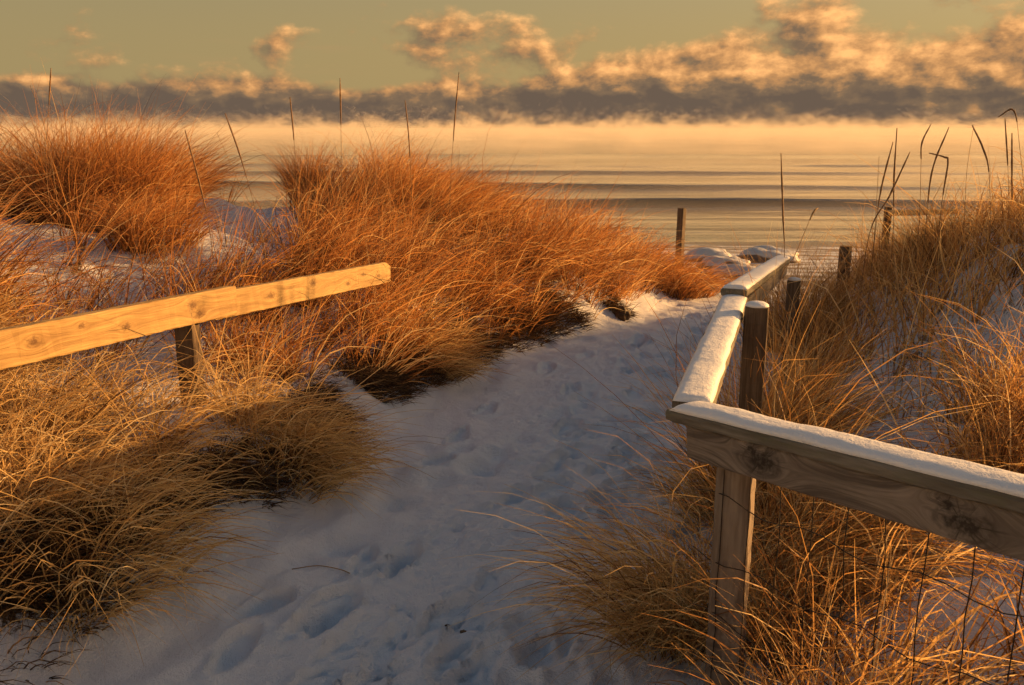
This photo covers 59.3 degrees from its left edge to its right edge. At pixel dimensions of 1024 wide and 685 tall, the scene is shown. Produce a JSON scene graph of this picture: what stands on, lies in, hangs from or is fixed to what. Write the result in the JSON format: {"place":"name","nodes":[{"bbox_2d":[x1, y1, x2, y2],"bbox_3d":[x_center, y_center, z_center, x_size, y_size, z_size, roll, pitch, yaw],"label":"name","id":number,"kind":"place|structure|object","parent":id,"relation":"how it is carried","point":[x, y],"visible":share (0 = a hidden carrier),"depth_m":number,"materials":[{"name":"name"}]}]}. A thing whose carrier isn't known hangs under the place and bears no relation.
{"place":"outdoors","nodes":[
{"label":"outdoors","id":0,"kind":"place"},
{"bbox_2d":[0,107,669,530],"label":"loose grass","id":1,"kind":"structure","parent":0,"point":[248,363],"depth_m":4.96,"materials":[{"name":"brown plant"}]},
{"bbox_2d":[14,292,821,684],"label":"path","id":2,"kind":"structure","parent":0,"point":[392,602],"depth_m":3.57,"materials":[{"name":"white snow"}]},
{"bbox_2d":[292,565,349,573],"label":"fallen stem","id":3,"kind":"object","parent":2,"relation":"on","point":[321,565],"visible":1,"depth_m":3.41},
{"bbox_2d":[0,125,1023,241],"bbox_3d":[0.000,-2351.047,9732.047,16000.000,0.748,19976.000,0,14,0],"label":"water","id":4,"kind":"structure","parent":0,"point":[714,180],"depth_m":85.41,"materials":[{"name":"grey liquid"}]},
{"bbox_2d":[0,197,1023,684],"bbox_3d":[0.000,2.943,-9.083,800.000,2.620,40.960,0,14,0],"label":"ground","id":5,"kind":"structure","parent":0,"point":[604,317],"depth_m":4.94,"materials":[{"name":"white snow"}]},
{"bbox_2d":[30,86,62,243],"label":"grass stalk","id":6,"kind":"object","parent":5,"relation":"on","point":[51,163],"depth_m":6.09,"materials":[{"name":"brown plant"}]},
{"bbox_2d":[46,69,53,239],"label":"grass stalk","id":7,"kind":"object","parent":5,"relation":"on","point":[46,139],"depth_m":6.14,"materials":[{"name":"brown plant"}]},
{"bbox_2d":[0,67,260,228],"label":"grass tussock","id":8,"kind":"object","parent":5,"relation":"on","point":[20,209],"depth_m":7.04,"materials":[{"name":"brown plant"}]},
{"bbox_2d":[0,396,312,681],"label":"grass tussock","id":9,"kind":"object","parent":5,"relation":"on","point":[172,523],"depth_m":3.15,"materials":[{"name":"plant"}]},
{"bbox_2d":[58,168,257,263],"bbox_3d":[-2.503,-0.925,6.319,1.310,0.730,1.137,0,14,0],"label":"grass tussock","id":10,"kind":"object","parent":5,"relation":"on","point":[146,237],"depth_m":6.31,"materials":[{"name":"orange plant"}]},
{"bbox_2d":[0,221,384,611],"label":"dune grass","id":11,"kind":"structure","parent":5,"relation":"on","point":[74,414],"depth_m":3.80,"materials":[{"name":"plant"}]},
{"bbox_2d":[0,262,390,405],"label":"wooden rail","id":12,"kind":"object","parent":5,"relation":"on","point":[27,343],"visible":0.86,"depth_m":3.97,"materials":[{"name":"yellow wood"}]},
{"bbox_2d":[185,130,212,255],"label":"grass stalk","id":13,"kind":"object","parent":5,"relation":"on","point":[196,171],"depth_m":6.14,"materials":[{"name":"brown plant"}]},
{"bbox_2d":[217,134,270,318],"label":"grass stalk","id":14,"kind":"object","parent":5,"relation":"on","point":[252,208],"depth_m":5.77,"materials":[{"name":"brown plant"}]},
{"bbox_2d":[225,113,265,270],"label":"grass stalk","id":15,"kind":"object","parent":5,"relation":"on","point":[244,170],"depth_m":5.91,"materials":[{"name":"brown plant"}]},
{"bbox_2d":[119,329,443,521],"bbox_3d":[-1.034,0.326,4.201,1.377,0.757,1.350,6,15,23],"label":"grass tussock","id":16,"kind":"object","parent":5,"relation":"on","point":[316,438],"depth_m":4.15,"materials":[{"name":"plant"}]},
{"bbox_2d":[290,98,299,235],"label":"grass stalk","id":17,"kind":"object","parent":5,"relation":"on","point":[294,150],"depth_m":6.46,"materials":[{"name":"brown plant"}]},
{"bbox_2d":[248,129,354,207],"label":"grass tussock","id":18,"kind":"object","parent":5,"relation":"on","point":[304,167],"depth_m":9.04,"materials":[{"name":"brown plant"}]},
{"bbox_2d":[0,280,640,684],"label":"dead thatch","id":19,"kind":"object","parent":5,"relation":"on","point":[390,382],"visible":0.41,"depth_m":3.83,"materials":[{"name":"brown plant"}]},
{"bbox_2d":[339,82,343,238],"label":"grass stalk","id":20,"kind":"object","parent":5,"relation":"on","point":[341,157],"depth_m":6.68,"materials":[{"name":"brown plant"}]},
{"bbox_2d":[0,66,703,392],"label":"dune grass","id":21,"kind":"structure","parent":5,"relation":"on","point":[330,254],"depth_m":6.71,"materials":[{"name":"orange plant"}]},
{"bbox_2d":[450,74,458,189],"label":"grass stalk","id":22,"kind":"object","parent":21,"relation":"in","point":[454,122],"depth_m":7.21,"materials":[{"name":"brown plant"}]},
{"bbox_2d":[361,117,379,234],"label":"grass stalk","id":23,"kind":"object","parent":5,"relation":"on","point":[375,173],"depth_m":6.70,"materials":[{"name":"brown plant"}]},
{"bbox_2d":[405,101,413,254],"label":"grass stalk","id":24,"kind":"object","parent":5,"relation":"on","point":[409,154],"depth_m":7.05,"materials":[{"name":"brown plant"}]},
{"bbox_2d":[302,114,541,247],"bbox_3d":[-0.869,-1.618,8.792,2.382,1.290,2.591,0,14,0],"label":"grass tussock","id":25,"kind":"object","parent":5,"relation":"on","point":[445,194],"depth_m":8.44,"materials":[{"name":"orange plant"}]},
{"bbox_2d":[341,251,514,385],"bbox_3d":[-0.493,-0.158,6.289,1.474,0.850,1.163,12,18,40],"label":"grass tussock","id":26,"kind":"object","parent":5,"relation":"on","point":[450,369],"depth_m":6.13,"materials":[{"name":"plant"}]},
{"bbox_2d":[613,305,630,320],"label":"root clump","id":27,"kind":"object","parent":5,"relation":"on","point":[623,310],"visible":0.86,"depth_m":8.44,"materials":[{"name":"brown plant"}]},
{"bbox_2d":[436,429,902,684],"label":"grass tussock","id":28,"kind":"object","parent":5,"relation":"on","point":[626,582],"depth_m":2.81,"materials":[{"name":"plant"}]},
{"bbox_2d":[614,224,747,299],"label":"grass tussock","id":29,"kind":"object","parent":5,"relation":"on","point":[689,291],"depth_m":10.24,"materials":[{"name":"orange plant"}]},
{"bbox_2d":[580,429,784,539],"bbox_3d":[0.870,0.579,3.885,1.035,0.485,1.138,3,14,13],"label":"grass tussock","id":30,"kind":"object","parent":5,"relation":"on","point":[683,496],"depth_m":3.84,"materials":[{"name":"plant"}]},
{"bbox_2d":[544,238,985,507],"bbox_3d":[0.958,0.185,3.725,1.656,1.285,1.486,-13,19,-42],"label":"grass tussock","id":31,"kind":"object","parent":5,"relation":"on","point":[789,415],"depth_m":3.77,"materials":[{"name":"brown plant"}]},
{"bbox_2d":[776,153,784,381],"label":"grass stalk","id":32,"kind":"object","parent":5,"relation":"on","point":[783,229],"depth_m":6.00,"materials":[{"name":"brown plant"}]},
{"bbox_2d":[686,211,891,352],"bbox_3d":[2.191,-0.438,6.998,1.569,1.167,1.709,0,14,0],"label":"grass tussock","id":33,"kind":"object","parent":5,"relation":"on","point":[784,299],"depth_m":6.99,"materials":[{"name":"brown plant"}]},
{"bbox_2d":[767,208,817,403],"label":"grass stalk","id":34,"kind":"object","parent":5,"relation":"on","point":[815,209],"depth_m":5.26,"materials":[{"name":"brown plant"}]},
{"bbox_2d":[574,224,1023,684],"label":"dune grass","id":35,"kind":"structure","parent":5,"relation":"on","point":[1007,402],"depth_m":2.61,"materials":[{"name":"brown plant"}]},
{"bbox_2d":[653,398,1021,659],"bbox_3d":[1.166,0.565,2.882,1.499,0.710,1.584,0,14,0],"label":"grass tussock","id":36,"kind":"object","parent":5,"relation":"on","point":[869,558],"depth_m":2.74,"materials":[{"name":"brown plant"}]},
{"bbox_2d":[836,245,851,291],"bbox_3d":[2.903,-0.433,7.920,0.087,0.836,0.088,12,18,40],"label":"wooden post","id":37,"kind":"object","parent":5,"relation":"on","point":[845,250],"visible":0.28,"depth_m":7.83,"materials":[{"name":"brown wood"}]},
{"bbox_2d":[665,255,1023,684],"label":"wooden fence","id":38,"kind":"object","parent":5,"relation":"on","point":[742,448],"visible":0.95,"depth_m":2.06,"materials":[{"name":"brown wood"}]},
{"bbox_2d":[867,162,878,305],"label":"grass stalk","id":39,"kind":"object","parent":5,"relation":"on","point":[876,208],"depth_m":6.27,"materials":[{"name":"brown plant"}]},
{"bbox_2d":[866,142,892,323],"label":"grass stalk","id":40,"kind":"object","parent":5,"relation":"on","point":[886,166],"depth_m":6.16,"materials":[{"name":"brown plant"}]},
{"bbox_2d":[856,152,909,333],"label":"grass stalk","id":41,"kind":"object","parent":5,"relation":"on","point":[891,191],"depth_m":5.58,"materials":[{"name":"brown plant"}]},
{"bbox_2d":[886,128,897,307],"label":"grass stalk","id":42,"kind":"object","parent":5,"relation":"on","point":[894,168],"depth_m":6.33,"materials":[{"name":"brown plant"}]},
{"bbox_2d":[893,254,905,405],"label":"grass stalk","id":43,"kind":"object","parent":5,"relation":"on","point":[899,301],"depth_m":4.30,"materials":[{"name":"brown plant"}]},
{"bbox_2d":[881,207,957,261],"bbox_3d":[4.015,-0.955,8.954,1.131,0.826,0.118,-8,16,-31],"label":"wooden barrier","id":44,"kind":"object","parent":5,"relation":"on","point":[887,215],"visible":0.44,"depth_m":8.68,"materials":[{"name":"brown wood"}]},
{"bbox_2d":[912,124,930,289],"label":"grass stalk","id":45,"kind":"object","parent":5,"relation":"on","point":[920,182],"depth_m":6.13,"materials":[{"name":"brown plant"}]},
{"bbox_2d":[867,194,976,275],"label":"grass tussock","id":46,"kind":"object","parent":5,"relation":"on","point":[917,235],"depth_m":7.62,"materials":[{"name":"brown plant"}]},
{"bbox_2d":[919,127,948,282],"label":"grass stalk","id":47,"kind":"object","parent":5,"relation":"on","point":[938,151],"depth_m":6.23,"materials":[{"name":"brown plant"}]},
{"bbox_2d":[929,153,948,305],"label":"grass stalk","id":48,"kind":"object","parent":5,"relation":"on","point":[947,158],"depth_m":5.77,"materials":[{"name":"brown plant"}]},
{"bbox_2d":[959,126,973,262],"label":"grass stalk","id":49,"kind":"object","parent":5,"relation":"on","point":[965,189],"depth_m":6.14,"materials":[{"name":"brown plant"}]},
{"bbox_2d":[972,125,990,254],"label":"grass stalk","id":50,"kind":"object","parent":5,"relation":"on","point":[984,151],"depth_m":5.92,"materials":[{"name":"brown plant"}]},
{"bbox_2d":[1005,119,1008,238],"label":"grass stalk","id":51,"kind":"object","parent":5,"relation":"on","point":[1006,153],"depth_m":6.10,"materials":[{"name":"brown plant"}]},
{"bbox_2d":[998,108,1023,182],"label":"grass stalk","id":52,"kind":"object","parent":5,"relation":"on","point":[1013,110],"depth_m":5.69,"materials":[{"name":"brown plant"}]},
{"bbox_2d":[1011,133,1012,235],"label":"grass stalk","id":53,"kind":"object","parent":5,"relation":"on","point":[1012,167],"depth_m":5.92,"materials":[{"name":"brown plant"}]},
{"bbox_2d":[0,0,1023,124],"label":"sky","id":54,"kind":"structure","parent":0,"point":[535,62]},
{"bbox_2d":[598,242,895,293],"bbox_3d":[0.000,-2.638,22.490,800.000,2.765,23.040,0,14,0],"label":"beach","id":55,"kind":"structure","parent":0,"point":[728,247],"depth_m":22.04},
{"bbox_2d":[675,208,685,264],"bbox_3d":[2.151,-1.081,11.570,0.087,1.287,0.088,12,18,40],"label":"wooden post","id":56,"kind":"object","parent":55,"relation":"on","point":[681,222],"visible":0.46,"depth_m":11.45,"materials":[{"name":"brown wood"}]},
{"bbox_2d":[685,247,731,261],"bbox_3d":[3.927,-1.694,18.119,1.091,0.462,0.825,0,14,0],"label":"beach stone","id":57,"kind":"object","parent":55,"relation":"on","point":[706,251],"visible":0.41,"depth_m":17.84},
{"bbox_2d":[697,255,750,268],"bbox_3d":[3.690,-1.311,15.636,0.975,0.390,0.698,0,14,0],"label":"beach stone","id":58,"kind":"object","parent":55,"relation":"on","point":[724,258],"visible":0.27,"depth_m":15.45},
{"bbox_2d":[736,245,800,262],"bbox_3d":[4.989,-1.636,17.647,1.308,0.536,0.914,5,15,21],"label":"beach stone","id":59,"kind":"object","parent":55,"relation":"on","point":[759,250],"visible":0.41,"depth_m":17.36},
{"bbox_2d":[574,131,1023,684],"bbox_3d":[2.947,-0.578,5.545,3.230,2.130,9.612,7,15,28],"label":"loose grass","id":60,"kind":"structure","parent":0,"point":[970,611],"depth_m":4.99,"materials":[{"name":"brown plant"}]},
{"bbox_2d":[681,147,1023,413],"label":"dune grass","id":61,"kind":"structure","parent":0,"point":[955,244],"depth_m":5.87,"materials":[{"name":"brown plant"}]}
]}

